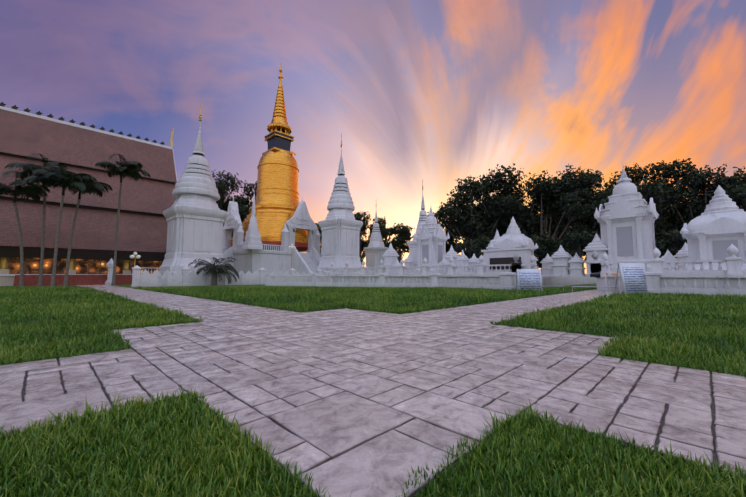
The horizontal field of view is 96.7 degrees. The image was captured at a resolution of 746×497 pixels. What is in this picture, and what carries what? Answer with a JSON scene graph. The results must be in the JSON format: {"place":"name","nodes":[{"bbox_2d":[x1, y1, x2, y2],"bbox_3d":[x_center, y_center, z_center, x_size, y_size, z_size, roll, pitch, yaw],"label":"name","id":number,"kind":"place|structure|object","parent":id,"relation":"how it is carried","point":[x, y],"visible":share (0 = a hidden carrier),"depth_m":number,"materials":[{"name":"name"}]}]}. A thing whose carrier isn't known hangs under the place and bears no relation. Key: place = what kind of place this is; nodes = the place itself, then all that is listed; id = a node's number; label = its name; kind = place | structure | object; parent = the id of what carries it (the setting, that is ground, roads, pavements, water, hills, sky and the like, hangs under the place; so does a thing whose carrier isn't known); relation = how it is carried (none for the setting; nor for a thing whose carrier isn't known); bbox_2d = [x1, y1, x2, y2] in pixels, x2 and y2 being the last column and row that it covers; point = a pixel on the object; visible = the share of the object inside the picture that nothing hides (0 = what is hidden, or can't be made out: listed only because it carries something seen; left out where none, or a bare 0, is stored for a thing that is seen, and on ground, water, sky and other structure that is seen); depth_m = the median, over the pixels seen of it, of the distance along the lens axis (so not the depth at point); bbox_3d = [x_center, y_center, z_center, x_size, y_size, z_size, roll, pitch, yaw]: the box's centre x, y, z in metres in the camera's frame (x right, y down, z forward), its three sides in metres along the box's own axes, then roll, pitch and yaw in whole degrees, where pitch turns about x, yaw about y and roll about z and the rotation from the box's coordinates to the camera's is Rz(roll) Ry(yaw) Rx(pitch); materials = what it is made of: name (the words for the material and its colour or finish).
{"place":"outdoors","nodes":[
{"label":"outdoors","id":0,"kind":"place"},
{"bbox_2d":[0,283,745,496],"bbox_3d":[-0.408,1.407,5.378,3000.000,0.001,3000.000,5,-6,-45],"label":"lawn ground","id":1,"kind":"structure","parent":0,"point":[573,485],"depth_m":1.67,"materials":[{"name":"green plant"}]},
{"bbox_2d":[0,171,49,286],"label":"palm tree","id":2,"kind":"object","parent":1,"relation":"on","point":[28,191],"depth_m":27.87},
{"bbox_2d":[5,153,82,285],"bbox_3d":[-29.146,-2.388,29.253,4.959,11.397,4.353,5,-6,-45],"label":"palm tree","id":3,"kind":"object","parent":1,"relation":"on","point":[28,168],"depth_m":29.00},
{"bbox_2d":[23,164,96,286],"bbox_3d":[-26.145,-1.778,27.542,4.534,9.908,4.740,5,-6,-45],"label":"palm tree","id":4,"kind":"object","parent":1,"relation":"on","point":[77,182],"depth_m":27.50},
{"bbox_2d":[48,177,112,285],"bbox_3d":[-26.812,-1.608,30.191,4.503,9.993,4.431,5,-6,-45],"label":"palm tree","id":5,"kind":"object","parent":1,"relation":"on","point":[70,247],"depth_m":29.92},
{"bbox_2d":[0,245,165,285],"bbox_3d":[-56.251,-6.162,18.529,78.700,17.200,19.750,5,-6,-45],"label":"building ground floor","id":6,"kind":"structure","parent":1,"relation":"on","point":[88,271],"depth_m":33.62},
{"bbox_2d":[0,102,177,260],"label":"viharn roof","id":7,"kind":"structure","parent":6,"relation":"on","point":[83,148],"depth_m":37.09,"materials":[{"name":"brown tile"}]},
{"bbox_2d":[105,258,113,284],"bbox_3d":[-26.764,2.316,33.818,0.840,2.750,0.840,5,-6,-45],"label":"newel post","id":8,"kind":"object","parent":1,"relation":"on","point":[109,264],"visible":0.69,"depth_m":33.60,"materials":[{"name":"white paint"}]},
{"bbox_2d":[94,153,149,284],"bbox_3d":[-24.779,-2.691,32.372,4.362,12.501,4.556,5,-6,-45],"label":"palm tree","id":9,"kind":"object","parent":1,"relation":"on","point":[131,170],"depth_m":32.26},
{"bbox_2d":[159,105,228,275],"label":"white chedi","id":10,"kind":"structure","parent":1,"relation":"on","point":[195,216],"depth_m":36.13,"materials":[{"name":"paint"}]},
{"bbox_2d":[188,257,239,285],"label":"date palm","id":11,"kind":"object","parent":1,"relation":"on","point":[217,268],"depth_m":30.88,"materials":[{"name":"green plant"}]},
{"bbox_2d":[216,199,232,211],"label":"tree","id":12,"kind":"object","parent":1,"relation":"on","point":[225,208],"depth_m":86.77,"materials":[{"name":"green plant"}]},
{"bbox_2d":[212,170,251,237],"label":"tree","id":13,"kind":"object","parent":1,"relation":"on","point":[222,185],"depth_m":88.43,"materials":[{"name":"green plant"}]},
{"bbox_2d":[223,180,256,238],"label":"tree","id":14,"kind":"object","parent":1,"relation":"on","point":[247,190],"depth_m":92.40,"materials":[{"name":"green plant"}]},
{"bbox_2d":[131,265,377,286],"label":"boundary wall","id":15,"kind":"structure","parent":1,"relation":"on","point":[156,278],"depth_m":30.71,"materials":[{"name":"white paint"}]},
{"bbox_2d":[130,252,140,266],"bbox_3d":[-23.942,1.981,33.294,0.849,3.334,0.849,5,-6,-45],"label":"lamp post","id":16,"kind":"object","parent":15,"relation":"on","point":[136,257],"visible":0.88,"depth_m":33.29,"materials":[{"name":"gold metal"}]},
{"bbox_2d":[222,192,321,274],"bbox_3d":[-17.729,-1.399,57.780,24.250,14.000,24.250,5,-6,-45],"label":"stupa base","id":17,"kind":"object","parent":1,"relation":"on","point":[251,255],"depth_m":51.02,"materials":[{"name":"white paint"}]},
{"bbox_2d":[222,195,243,251],"bbox_3d":[-23.527,-4.326,55.569,1.300,10.080,7.176,5,-6,-45],"label":"gateway","id":18,"kind":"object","parent":17,"relation":"on","point":[233,222],"depth_m":54.79,"materials":[{"name":"white paint"}]},
{"bbox_2d":[231,65,307,251],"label":"golden chedi","id":19,"kind":"structure","parent":17,"relation":"on","point":[277,202],"depth_m":58.69,"materials":[{"name":"gold metal"}]},
{"bbox_2d":[281,199,320,252],"bbox_3d":[-11.931,-4.326,55.568,7.176,10.080,1.300,5,-6,-45],"label":"gateway","id":20,"kind":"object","parent":17,"relation":"on","point":[300,219],"depth_m":54.99,"materials":[{"name":"white paint"}]},
{"bbox_2d":[288,244,295,267],"bbox_3d":[-11.060,1.972,45.109,0.849,5.248,0.849,5,-6,-45],"label":"lamp post","id":21,"kind":"object","parent":1,"relation":"on","point":[291,247],"visible":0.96,"depth_m":45.12,"materials":[{"name":"gold metal"}]},
{"bbox_2d":[315,223,321,252],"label":"tree","id":22,"kind":"object","parent":1,"relation":"on","point":[319,229],"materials":[{"name":"green plant"}]},
{"bbox_2d":[317,133,362,273],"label":"white chedi","id":23,"kind":"structure","parent":1,"relation":"on","point":[340,225],"depth_m":51.19,"materials":[{"name":"paint"}]},
{"bbox_2d":[22,315,717,496],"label":"paving base","id":24,"kind":"object","parent":1,"relation":"on","point":[712,407],"visible":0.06,"depth_m":2.55,"materials":[{"name":"grey concrete"}]},
{"bbox_2d":[0,285,745,496],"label":"paving stones","id":25,"kind":"object","parent":24,"relation":"on","point":[369,413],"visible":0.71,"depth_m":2.89,"materials":[{"name":"grey stone"}]},
{"bbox_2d":[354,211,388,264],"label":"tree","id":26,"kind":"object","parent":1,"relation":"on","point":[358,216],"depth_m":90.47,"materials":[{"name":"green plant"}]},
{"bbox_2d":[364,206,387,272],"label":"white chedi","id":27,"kind":"structure","parent":1,"relation":"on","point":[375,249],"depth_m":67.72,"materials":[{"name":"paint"}]},
{"bbox_2d":[368,216,396,249],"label":"tree","id":28,"kind":"object","parent":1,"relation":"on","point":[383,221],"depth_m":83.60,"materials":[{"name":"green plant"}]},
{"bbox_2d":[380,223,414,262],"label":"tree","id":29,"kind":"object","parent":1,"relation":"on","point":[398,239],"depth_m":73.17,"materials":[{"name":"green plant"}]},
{"bbox_2d":[427,202,463,253],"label":"tree","id":30,"kind":"object","parent":1,"relation":"on","point":[452,243],"depth_m":75.02,"materials":[{"name":"green plant"}]},
{"bbox_2d":[453,233,494,258],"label":"tree","id":31,"kind":"object","parent":1,"relation":"on","point":[474,247],"depth_m":47.62,"materials":[{"name":"green plant"}]},
{"bbox_2d":[436,175,514,242],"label":"tree","id":32,"kind":"object","parent":1,"relation":"on","point":[466,224],"depth_m":60.53,"materials":[{"name":"green plant"}]},
{"bbox_2d":[458,169,540,243],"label":"tree","id":33,"kind":"object","parent":1,"relation":"on","point":[489,178],"depth_m":68.22,"materials":[{"name":"green plant"}]},
{"bbox_2d":[462,163,540,237],"bbox_3d":[25.297,-5.235,65.964,19.542,23.074,16.648,5,-6,-45],"label":"tree","id":34,"kind":"object","parent":1,"relation":"on","point":[516,199],"depth_m":63.73,"materials":[{"name":"green plant"}]},
{"bbox_2d":[265,244,745,295],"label":"compound walls","id":35,"kind":"structure","parent":1,"relation":"on","point":[731,279],"depth_m":22.45,"materials":[{"name":"white paint"}]},
{"bbox_2d":[407,179,426,265],"bbox_3d":[6.686,-2.415,44.147,3.944,13.839,3.944,5,-6,-45],"label":"stupa","id":36,"kind":"object","parent":35,"relation":"on","point":[413,247],"visible":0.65,"depth_m":43.56,"materials":[{"name":"white paint"}]},
{"bbox_2d":[413,208,449,271],"bbox_3d":[6.691,-1.107,38.021,3.538,8.549,3.538,5,-6,-45],"label":"shrine","id":37,"kind":"object","parent":35,"relation":"on","point":[431,238],"visible":0.83,"depth_m":37.05,"materials":[{"name":"white paint"}]},
{"bbox_2d":[490,217,537,262],"bbox_3d":[12.247,-0.208,28.820,3.538,5.280,3.538,5,-6,-45],"label":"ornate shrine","id":38,"kind":"object","parent":35,"relation":"on","point":[513,237],"visible":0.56,"depth_m":28.06,"materials":[{"name":"white paint"}]},
{"bbox_2d":[382,230,688,276],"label":"small stupas","id":39,"kind":"object","parent":35,"relation":"on","point":[560,264],"visible":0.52,"depth_m":26.34,"materials":[{"name":"white paint"}]},
{"bbox_2d":[594,167,658,270],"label":"mausoleum","id":40,"kind":"structure","parent":35,"relation":"on","point":[626,217],"depth_m":23.32,"materials":[{"name":"white paint"}]},
{"bbox_2d":[680,185,745,270],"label":"domed shrine","id":41,"kind":"object","parent":35,"relation":"on","point":[716,229],"visible":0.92,"depth_m":19.51,"materials":[{"name":"white paint"}]},
{"bbox_2d":[516,269,542,290],"bbox_3d":[9.139,1.870,19.423,0.578,1.339,1.338,19,-20,-76],"label":"sign frame","id":42,"kind":"object","parent":1,"relation":"on","point":[517,280],"visible":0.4,"depth_m":19.62,"materials":[{"name":"grey metal"}]},
{"bbox_2d":[517,269,542,290],"bbox_3d":[9.103,1.818,19.269,0.217,1.250,1.300,19,-20,-76],"label":"sign","id":43,"kind":"object","parent":42,"relation":"attached to","point":[527,278],"visible":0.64,"depth_m":19.26,"materials":[{"name":"silver metal"}]},
{"bbox_2d":[501,170,592,272],"bbox_3d":[30.629,-4.110,60.550,12.579,19.967,17.626,5,-6,-45],"label":"tree","id":44,"kind":"object","parent":1,"relation":"on","point":[572,205],"depth_m":59.73,"materials":[{"name":"green plant"}]},
{"bbox_2d":[529,233,564,269],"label":"tree","id":45,"kind":"object","parent":1,"relation":"on","point":[541,241],"depth_m":45.46,"materials":[{"name":"green plant"}]},
{"bbox_2d":[528,201,572,239],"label":"tree","id":46,"kind":"object","parent":1,"relation":"on","point":[537,215],"depth_m":79.44,"materials":[{"name":"green plant"}]},
{"bbox_2d":[525,164,598,248],"bbox_3d":[39.020,-5.102,64.415,19.689,22.562,17.761,5,-6,-45],"label":"tree","id":47,"kind":"object","parent":1,"relation":"on","point":[579,182],"depth_m":60.98,"materials":[{"name":"green plant"}]},
{"bbox_2d":[515,286,617,292],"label":"barrier rails","id":48,"kind":"object","parent":1,"relation":"on","point":[572,287],"visible":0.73,"depth_m":17.99,"materials":[{"name":"silver metal"}]},
{"bbox_2d":[536,230,600,267],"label":"tree","id":49,"kind":"object","parent":1,"relation":"on","point":[584,238],"depth_m":44.47,"materials":[{"name":"green plant"}]},
{"bbox_2d":[543,169,640,231],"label":"tree","id":50,"kind":"object","parent":1,"relation":"on","point":[599,181],"depth_m":68.76,"materials":[{"name":"green plant"}]},
{"bbox_2d":[604,270,619,291],"bbox_3d":[13.780,1.867,19.094,0.900,1.285,0.600,5,-6,-45],"label":"offering table","id":51,"kind":"object","parent":1,"relation":"on","point":[609,273],"visible":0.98,"depth_m":18.99,"materials":[{"name":"white paint"}]},
{"bbox_2d":[559,187,670,247],"bbox_3d":[41.325,-2.704,57.108,11.774,16.647,15.014,5,-6,-45],"label":"tree","id":52,"kind":"object","parent":1,"relation":"on","point":[604,198],"depth_m":57.23,"materials":[{"name":"green plant"}]},
{"bbox_2d":[615,263,624,292],"bbox_3d":[12.757,1.510,16.377,1.538,1.567,0.579,1,-5,-13],"label":"sign stand","id":53,"kind":"object","parent":1,"relation":"on","point":[621,278],"visible":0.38,"depth_m":16.23,"materials":[{"name":"grey metal"}]},
{"bbox_2d":[619,263,647,293],"bbox_3d":[12.794,1.467,16.222,1.500,1.500,0.217,1,-5,-13],"label":"sign","id":54,"kind":"object","parent":53,"relation":"attached to","point":[633,278],"visible":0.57,"depth_m":16.20,"materials":[{"name":"silver metal"}]},
{"bbox_2d":[586,238,675,257],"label":"tree","id":55,"kind":"object","parent":1,"relation":"on","point":[662,246],"visible":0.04,"depth_m":39.75,"materials":[{"name":"green plant"}]},
{"bbox_2d":[598,163,668,221],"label":"tree","id":56,"kind":"object","parent":1,"relation":"on","point":[638,174],"visible":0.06,"depth_m":74.11,"materials":[{"name":"green plant"}]},
{"bbox_2d":[635,178,693,251],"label":"tree","id":57,"kind":"object","parent":1,"relation":"on","point":[647,191],"depth_m":51.86,"materials":[{"name":"green plant"}]},
{"bbox_2d":[655,227,686,257],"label":"tree","id":58,"kind":"object","parent":1,"relation":"on","point":[673,236],"depth_m":38.63,"materials":[{"name":"green plant"}]},
{"bbox_2d":[640,159,712,253],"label":"tree","id":59,"kind":"object","parent":1,"relation":"on","point":[654,174],"depth_m":69.42,"materials":[{"name":"green plant"}]},
{"bbox_2d":[655,158,736,229],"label":"tree","id":60,"kind":"object","parent":1,"relation":"on","point":[674,173],"depth_m":59.05,"materials":[{"name":"green plant"}]},
{"bbox_2d":[661,164,745,229],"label":"tree","id":61,"kind":"object","parent":1,"relation":"on","point":[725,182],"depth_m":50.84,"materials":[{"name":"green plant"}]},
{"bbox_2d":[680,183,745,229],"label":"tree","id":62,"kind":"object","parent":1,"relation":"on","point":[689,219],"depth_m":49.61,"materials":[{"name":"green plant"}]},
{"bbox_2d":[733,166,744,181],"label":"tree","id":63,"kind":"object","parent":1,"relation":"on","point":[740,171],"visible":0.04,"depth_m":60.65,"materials":[{"name":"green plant"}]},
{"bbox_2d":[0,0,745,273],"label":"sky","id":64,"kind":"structure","parent":0,"point":[439,93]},
{"bbox_2d":[481,247,532,271],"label":"memorial wall","id":65,"kind":"structure","parent":0,"point":[497,256],"depth_m":24.99,"materials":[{"name":"white paint"}]}
]}

